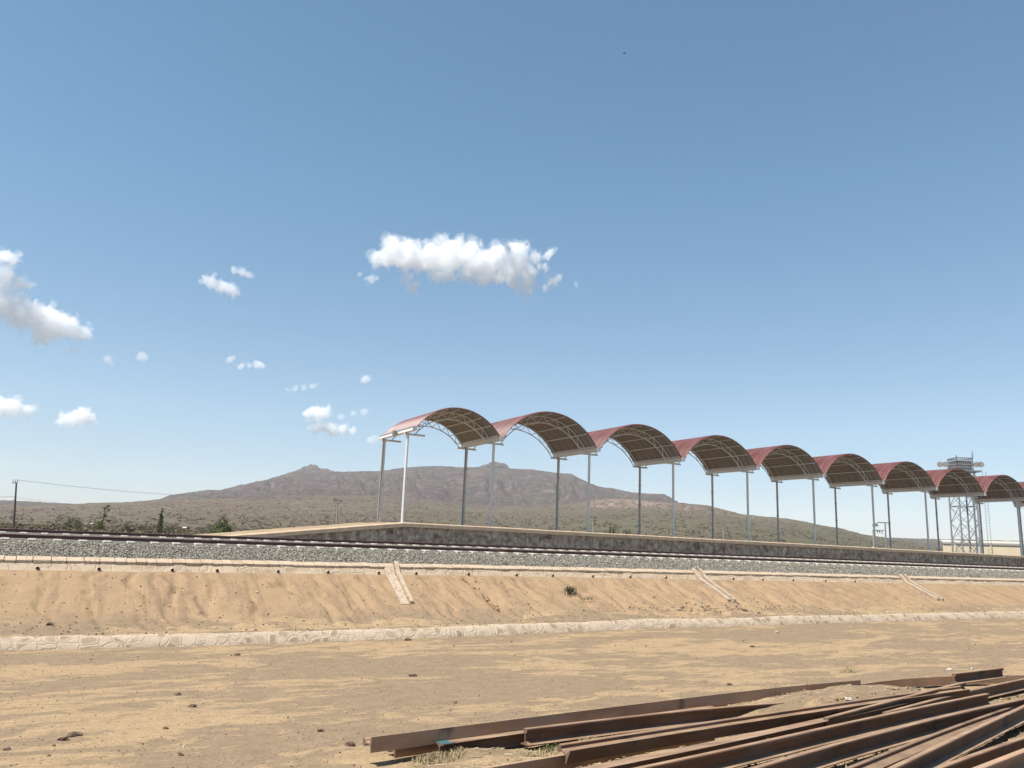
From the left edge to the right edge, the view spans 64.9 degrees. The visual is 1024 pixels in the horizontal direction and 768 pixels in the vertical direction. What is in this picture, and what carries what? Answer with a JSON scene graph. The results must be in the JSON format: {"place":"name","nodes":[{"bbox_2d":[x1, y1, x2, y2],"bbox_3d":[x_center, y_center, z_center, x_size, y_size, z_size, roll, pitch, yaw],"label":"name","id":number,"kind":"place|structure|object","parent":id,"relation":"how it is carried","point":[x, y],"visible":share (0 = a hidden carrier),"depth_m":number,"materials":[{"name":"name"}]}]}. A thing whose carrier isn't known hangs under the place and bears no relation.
{"place":"outdoors","nodes":[
{"label":"outdoors","id":0,"kind":"place"},
{"bbox_2d":[0,557,1023,767],"bbox_3d":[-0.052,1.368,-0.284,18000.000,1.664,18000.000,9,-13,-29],"label":"ground","id":1,"kind":"structure","parent":0,"point":[31,599],"depth_m":16.72,"materials":[{"name":"beige sand"}]},
{"bbox_2d":[57,736,69,740],"bbox_3d":[-4.848,3.841,8.703,0.115,0.059,0.070,13,-16,-43],"label":"rock","id":2,"kind":"object","parent":1,"relation":"on","point":[64,738],"visible":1,"depth_m":8.69,"materials":[{"name":"beige stone"}]},
{"bbox_2d":[66,731,82,736],"bbox_3d":[-4.845,3.893,8.929,0.166,0.078,0.104,9,-13,-29],"label":"rock","id":3,"kind":"object","parent":1,"relation":"on","point":[73,734],"visible":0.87,"depth_m":8.91,"materials":[{"name":"beige stone"}]},
{"bbox_2d":[344,741,355,746],"bbox_3d":[-1.762,3.938,8.785,0.129,0.079,0.097,5,-12,-13],"label":"rock","id":4,"kind":"object","parent":1,"relation":"on","point":[350,743],"visible":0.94,"depth_m":8.77,"materials":[{"name":"beige stone"}]},
{"bbox_2d":[383,561,413,604],"bbox_3d":[-3.316,5.797,23.260,0.472,1.290,2.548,6,-12,-19],"label":"drainage chute","id":5,"kind":"object","parent":1,"relation":"on","point":[402,597],"visible":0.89,"depth_m":23.31,"materials":[{"name":"beige concrete"}]},
{"bbox_2d":[462,579,499,611],"bbox_3d":[-0.813,6.412,24.029,0.432,1.057,2.265,9,-14,-31],"label":"crack rubble","id":6,"kind":"object","parent":1,"relation":"on","point":[488,600],"visible":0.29,"depth_m":23.90,"materials":[{"name":"brown stone"}]},
{"bbox_2d":[0,573,1021,767],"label":"pebbles","id":7,"kind":"object","parent":1,"relation":"on","point":[180,753],"visible":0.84,"depth_m":18.20,"materials":[{"name":"brown stone"}]},
{"bbox_2d":[0,611,1023,649],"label":"stone kerb","id":8,"kind":"structure","parent":1,"relation":"on","point":[96,641],"depth_m":19.61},
{"bbox_2d":[0,555,1023,585],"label":"retaining wall","id":9,"kind":"structure","parent":1,"relation":"on","point":[128,564],"depth_m":24.75,"materials":[{"name":"beige concrete"}]},
{"bbox_2d":[0,532,1023,578],"bbox_3d":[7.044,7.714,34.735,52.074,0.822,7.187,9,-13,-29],"label":"ballast","id":10,"kind":"structure","parent":1,"relation":"on","point":[27,551],"depth_m":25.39,"materials":[{"name":"gravel"}]},
{"bbox_2d":[0,537,9,540],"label":"concrete sleeper","id":11,"kind":"object","parent":10,"relation":"on","point":[6,538],"visible":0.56,"depth_m":20.95,"materials":[{"name":"beige concrete"}]},
{"bbox_2d":[4,533,569,551],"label":"railway rail","id":12,"kind":"object","parent":10,"relation":"on","point":[228,540],"visible":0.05,"depth_m":25.53,"materials":[{"name":"metal"}]},
{"bbox_2d":[0,533,1023,569],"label":"railway rail","id":13,"kind":"object","parent":10,"relation":"on","point":[303,544],"visible":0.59,"depth_m":27.17,"materials":[{"name":"metal"}]},
{"bbox_2d":[0,528,1023,566],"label":"railway rail","id":14,"kind":"object","parent":10,"relation":"on","point":[228,537],"visible":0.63,"depth_m":33.33,"materials":[{"name":"metal"}]},
{"bbox_2d":[3,672,1023,767],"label":"clods","id":15,"kind":"object","parent":1,"relation":"on","point":[407,721],"visible":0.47,"depth_m":10.75,"materials":[{"name":"brown soil"}]},
{"bbox_2d":[539,741,559,751],"bbox_3d":[0.434,4.069,9.038,0.261,0.092,0.198,4,-12,-7],"label":"weed","id":16,"kind":"object","parent":1,"relation":"on","point":[551,747],"visible":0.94,"depth_m":9.03,"materials":[{"name":"green plant"}]},
{"bbox_2d":[387,702,740,757],"bbox_3d":[1.063,4.386,10.457,6.072,0.160,0.182,11,-15,-38],"label":"steel rail","id":17,"kind":"object","parent":1,"relation":"on","point":[404,752],"visible":0.06,"depth_m":8.69,"materials":[{"name":"brown metal"}]},
{"bbox_2d":[561,586,576,594],"bbox_3d":[1.861,6.551,25.464,0.692,0.416,0.442,9,-13,-29],"label":"shrub","id":18,"kind":"object","parent":1,"relation":"on","point":[570,589],"visible":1,"depth_m":25.43,"materials":[{"name":"green plant"}]},
{"bbox_2d":[436,706,713,753],"bbox_3d":[1.017,4.275,9.977,4.639,0.191,0.158,11,-15,-38],"label":"steel rail","id":19,"kind":"object","parent":1,"relation":"on","point":[510,740],"visible":0.34,"depth_m":8.98,"materials":[{"name":"brown metal"}]},
{"bbox_2d":[483,738,714,767],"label":"steel rail","id":20,"kind":"object","parent":1,"relation":"on","point":[556,761],"visible":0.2,"depth_m":8.34,"materials":[{"name":"brown metal"}]},
{"bbox_2d":[195,522,1023,565],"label":"station platform","id":21,"kind":"structure","parent":1,"relation":"on","point":[423,532],"depth_m":41.71,"materials":[{"name":"grey concrete"}]},
{"bbox_2d":[377,407,503,526],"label":"platform canopy","id":22,"kind":"object","parent":21,"relation":"on","point":[464,426],"visible":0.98,"depth_m":41.10,"materials":[{"name":"grey metal"}]},
{"bbox_2d":[469,411,600,531],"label":"platform canopy","id":23,"kind":"object","parent":21,"relation":"on","point":[560,434],"visible":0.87,"depth_m":44.27,"materials":[{"name":"metal"}]},
{"bbox_2d":[557,424,684,536],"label":"platform canopy","id":24,"kind":"object","parent":21,"relation":"on","point":[641,444],"visible":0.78,"depth_m":47.19,"materials":[{"name":"metal"}]},
{"bbox_2d":[645,435,759,540],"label":"platform canopy","id":25,"kind":"object","parent":21,"relation":"on","point":[715,454],"visible":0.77,"depth_m":50.05,"materials":[{"name":"metal"}]},
{"bbox_2d":[709,445,825,543],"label":"platform canopy","id":26,"kind":"object","parent":21,"relation":"on","point":[783,462],"visible":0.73,"depth_m":52.94,"materials":[{"name":"metal"}]},
{"bbox_2d":[776,453,884,547],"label":"platform canopy","id":27,"kind":"object","parent":21,"relation":"on","point":[849,469],"visible":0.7,"depth_m":55.81,"materials":[{"name":"metal"}]},
{"bbox_2d":[841,461,937,550],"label":"platform canopy","id":28,"kind":"object","parent":21,"relation":"on","point":[904,476],"visible":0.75,"depth_m":58.66,"materials":[{"name":"metal"}]},
{"bbox_2d":[891,468,986,552],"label":"platform canopy","id":29,"kind":"object","parent":21,"relation":"on","point":[956,482],"visible":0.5,"depth_m":61.53,"materials":[{"name":"metal"}]},
{"bbox_2d":[946,475,1023,555],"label":"platform canopy","id":30,"kind":"object","parent":21,"relation":"on","point":[1001,488],"visible":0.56,"depth_m":64.43,"materials":[{"name":"metal"}]},
{"bbox_2d":[982,482,1023,555],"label":"platform canopy","id":31,"kind":"object","parent":21,"relation":"on","point":[1020,505],"visible":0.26,"depth_m":69.67,"materials":[{"name":"metal"}]},
{"bbox_2d":[363,680,860,752],"bbox_3d":[2.181,4.406,11.036,9.356,0.180,0.258,11,-15,-37],"label":"steel rail","id":32,"kind":"object","parent":1,"relation":"on","point":[401,740],"visible":0.9,"depth_m":9.82,"materials":[{"name":"brown metal"}]},
{"bbox_2d":[411,736,888,767],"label":"dry grass","id":33,"kind":"structure","parent":1,"relation":"on","point":[431,755],"depth_m":8.46,"materials":[{"name":"plant"}]},
{"bbox_2d":[521,702,783,746],"bbox_3d":[2.387,4.442,10.654,5.564,0.281,0.180,11,-14,-35],"label":"steel rail","id":34,"kind":"object","parent":1,"relation":"on","point":[554,733],"visible":0.74,"depth_m":9.94,"materials":[{"name":"brown metal"}]},
{"bbox_2d":[398,684,1006,767],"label":"straw","id":35,"kind":"object","parent":1,"relation":"on","point":[599,737],"visible":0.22,"depth_m":8.69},
{"bbox_2d":[691,568,735,601],"bbox_3d":[7.281,7.378,29.232,0.483,1.256,2.628,5,-12,-15],"label":"drainage chute","id":36,"kind":"object","parent":1,"relation":"on","point":[704,579],"visible":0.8,"depth_m":29.30,"materials":[{"name":"beige concrete"}]},
{"bbox_2d":[580,688,965,767],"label":"steel rail","id":37,"kind":"object","parent":1,"relation":"on","point":[657,757],"visible":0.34,"depth_m":8.95,"materials":[{"name":"brown metal"}]},
{"bbox_2d":[823,682,965,725],"bbox_3d":[5.900,4.797,12.087,4.950,0.241,0.173,13,-16,-41],"label":"steel rail","id":38,"kind":"object","parent":37,"relation":"on","point":[891,702],"visible":0.53,"depth_m":11.35,"materials":[{"name":"brown metal"}]},
{"bbox_2d":[608,686,1023,766],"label":"rubble","id":39,"kind":"object","parent":1,"relation":"on","point":[995,739],"visible":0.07,"depth_m":11.41,"materials":[{"name":"beige stone"}]},
{"bbox_2d":[898,574,943,600],"bbox_3d":[17.822,8.969,35.176,0.501,1.228,2.861,3,-12,-5],"label":"drainage chute","id":40,"kind":"object","parent":1,"relation":"on","point":[906,579],"visible":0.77,"depth_m":35.08,"materials":[{"name":"beige concrete"}]},
{"bbox_2d":[845,705,1018,767],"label":"steel rail","id":41,"kind":"object","parent":1,"relation":"on","point":[889,758],"visible":0.62,"depth_m":9.47,"materials":[{"name":"brown metal"}]},
{"bbox_2d":[861,675,1023,686],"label":"steel rail","id":42,"kind":"object","parent":1,"relation":"on","point":[925,681],"visible":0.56,"depth_m":14.96,"materials":[{"name":"brown metal"}]},
{"bbox_2d":[882,678,1023,713],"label":"steel rail","id":43,"kind":"object","parent":1,"relation":"on","point":[1003,688],"visible":0.5,"depth_m":13.97,"materials":[{"name":"brown metal"}]},
{"bbox_2d":[557,686,969,763],"bbox_3d":[3.982,4.405,10.713,8.776,0.180,0.231,11,-15,-36],"label":"steel rail","id":44,"kind":"object","parent":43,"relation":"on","point":[590,749],"visible":0.9,"depth_m":9.47,"materials":[{"name":"brown metal"}]},
{"bbox_2d":[950,668,1006,683],"bbox_3d":[8.674,5.416,14.967,1.746,0.196,0.150,10,-14,-33],"label":"steel rail","id":45,"kind":"object","parent":1,"relation":"on","point":[981,675],"visible":0.97,"depth_m":14.92,"materials":[{"name":"brown metal"}]},
{"bbox_2d":[934,736,1023,767],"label":"steel rail","id":46,"kind":"object","parent":1,"relation":"on","point":[972,760],"visible":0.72,"depth_m":9.10,"materials":[{"name":"brown metal"}]},
{"bbox_2d":[940,540,1023,555],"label":"warehouse","id":47,"kind":"structure","parent":1,"relation":"on","point":[1005,548],"depth_m":127.66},
{"bbox_2d":[973,748,1023,767],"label":"steel rail","id":48,"kind":"object","parent":1,"relation":"on","point":[1015,759],"visible":1,"depth_m":8.60,"materials":[{"name":"brown metal"}]},
{"bbox_3d":[4.124,4.445,9.968,0.180,0.080,0.200,9,-13,-29],"label":"timber block","id":49,"kind":"object","parent":1,"relation":"on","visible":0},
{"bbox_2d":[634,693,991,767],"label":"steel rail","id":50,"kind":"object","parent":49,"relation":"on","point":[755,752],"visible":0.96,"depth_m":9.49,"materials":[{"name":"brown metal"}]},
{"bbox_2d":[0,461,1023,550],"bbox_3d":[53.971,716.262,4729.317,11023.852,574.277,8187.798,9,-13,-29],"label":"hills","id":51,"kind":"structure","parent":0,"point":[523,492],"depth_m":1627.31,"materials":[{"name":"brown soil"}]},
{"bbox_2d":[12,480,17,526],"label":"utility pole","id":52,"kind":"object","parent":51,"relation":"on","point":[14,515],"visible":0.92,"depth_m":109.72,"materials":[{"name":"brown wood"}]},
{"bbox_2d":[17,497,324,515],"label":"power line","id":53,"kind":"object","parent":52,"relation":"attached to","point":[160,512],"visible":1,"depth_m":119.35,"materials":[{"name":"black metal"}]},
{"bbox_2d":[57,518,81,528],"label":"tree","id":54,"kind":"object","parent":51,"relation":"on","point":[70,523],"visible":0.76,"depth_m":155.86,"materials":[{"name":"green plant"}]},
{"bbox_2d":[73,522,82,529],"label":"tree","id":55,"kind":"object","parent":51,"relation":"on","point":[77,528],"visible":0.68,"depth_m":143.38,"materials":[{"name":"green plant"}]},
{"bbox_2d":[91,520,105,530],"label":"tree","id":56,"kind":"object","parent":51,"relation":"on","point":[99,525],"visible":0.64,"depth_m":149.47,"materials":[{"name":"green plant"}]},
{"bbox_2d":[100,505,110,527],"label":"tree","id":57,"kind":"object","parent":51,"relation":"on","point":[108,509],"visible":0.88,"depth_m":163.51,"materials":[{"name":"green plant"}]},
{"bbox_2d":[121,522,130,530],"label":"tree","id":58,"kind":"object","parent":51,"relation":"on","point":[128,527],"visible":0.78,"depth_m":177.86,"materials":[{"name":"green plant"}]},
{"bbox_2d":[137,522,148,530],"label":"tree","id":59,"kind":"object","parent":51,"relation":"on","point":[146,523],"visible":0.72,"depth_m":215.15,"materials":[{"name":"green plant"}]},
{"bbox_2d":[155,508,163,532],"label":"conifer","id":60,"kind":"object","parent":51,"relation":"on","point":[159,527],"visible":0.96,"depth_m":153.75,"materials":[{"name":"green plant"}]},
{"bbox_2d":[163,521,179,531],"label":"tree","id":61,"kind":"object","parent":51,"relation":"on","point":[168,528],"visible":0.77,"depth_m":235.70,"materials":[{"name":"green plant"}]},
{"bbox_2d":[196,523,209,531],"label":"tree","id":62,"kind":"object","parent":51,"relation":"on","point":[206,524],"visible":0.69,"depth_m":276.36,"materials":[{"name":"green plant"}]},
{"bbox_2d":[205,527,223,533],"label":"tree","id":63,"kind":"object","parent":51,"relation":"on","point":[212,530],"visible":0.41,"depth_m":138.81,"materials":[{"name":"green plant"}]},
{"bbox_2d":[211,516,231,532],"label":"tree","id":64,"kind":"object","parent":51,"relation":"on","point":[225,526],"visible":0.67,"depth_m":148.31,"materials":[{"name":"green plant"}]},
{"bbox_2d":[333,499,341,523],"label":"utility pole","id":65,"kind":"object","parent":51,"relation":"on","point":[337,509],"visible":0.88,"depth_m":135.26,"materials":[{"name":"metal"}]},
{"bbox_2d":[21,480,304,498],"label":"power line","id":66,"kind":"object","parent":65,"relation":"attached to","point":[222,497],"visible":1,"depth_m":129.07,"materials":[{"name":"black metal"}]},
{"bbox_2d":[23,480,330,497],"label":"power line","id":67,"kind":"object","parent":65,"relation":"attached to","point":[159,493],"visible":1,"depth_m":120.20,"materials":[{"name":"black metal"}]},
{"bbox_2d":[0,501,942,549],"bbox_3d":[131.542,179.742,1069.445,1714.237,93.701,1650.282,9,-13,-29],"label":"scrub","id":68,"kind":"object","parent":51,"relation":"on","point":[86,527],"visible":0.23,"depth_m":773.92,"materials":[{"name":"green plant"}]},
{"bbox_2d":[609,524,618,533],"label":"succulent","id":69,"kind":"object","parent":51,"relation":"on","point":[614,531],"visible":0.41,"depth_m":68.20,"materials":[{"name":"green plant"}]},
{"bbox_2d":[872,522,890,547],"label":"lamp post","id":70,"kind":"object","parent":51,"relation":"on","point":[876,524],"visible":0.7,"depth_m":89.55,"materials":[{"name":"metal"}]},
{"bbox_2d":[0,0,1023,540],"label":"sky","id":71,"kind":"structure","parent":0,"point":[243,242],"materials":[{"name":"blue"}]},
{"bbox_2d":[872,530,884,545],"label":"barrier frame","id":72,"kind":"object","parent":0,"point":[877,533],"visible":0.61,"depth_m":89.79,"materials":[{"name":"metal"}]},
{"bbox_2d":[937,452,991,552],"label":"steel tower","id":73,"kind":"structure","parent":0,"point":[964,464],"depth_m":118.19,"materials":[{"name":"grey metal"}]},
{"bbox_3d":[4.390,4.330,9.323,0.200,0.080,0.240,9,-13,-29],"label":"timber block","id":74,"kind":"object","parent":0,"visible":0},
{"bbox_2d":[750,698,1023,767],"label":"steel rail","id":75,"kind":"object","parent":74,"relation":"on","point":[829,755],"visible":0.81,"depth_m":9.41,"materials":[{"name":"brown metal"}]},
{"bbox_2d":[888,705,1023,767],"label":"steel rail","id":76,"kind":"object","parent":75,"relation":"on","point":[956,746],"visible":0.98,"depth_m":9.53,"materials":[{"name":"brown metal"}]}
]}

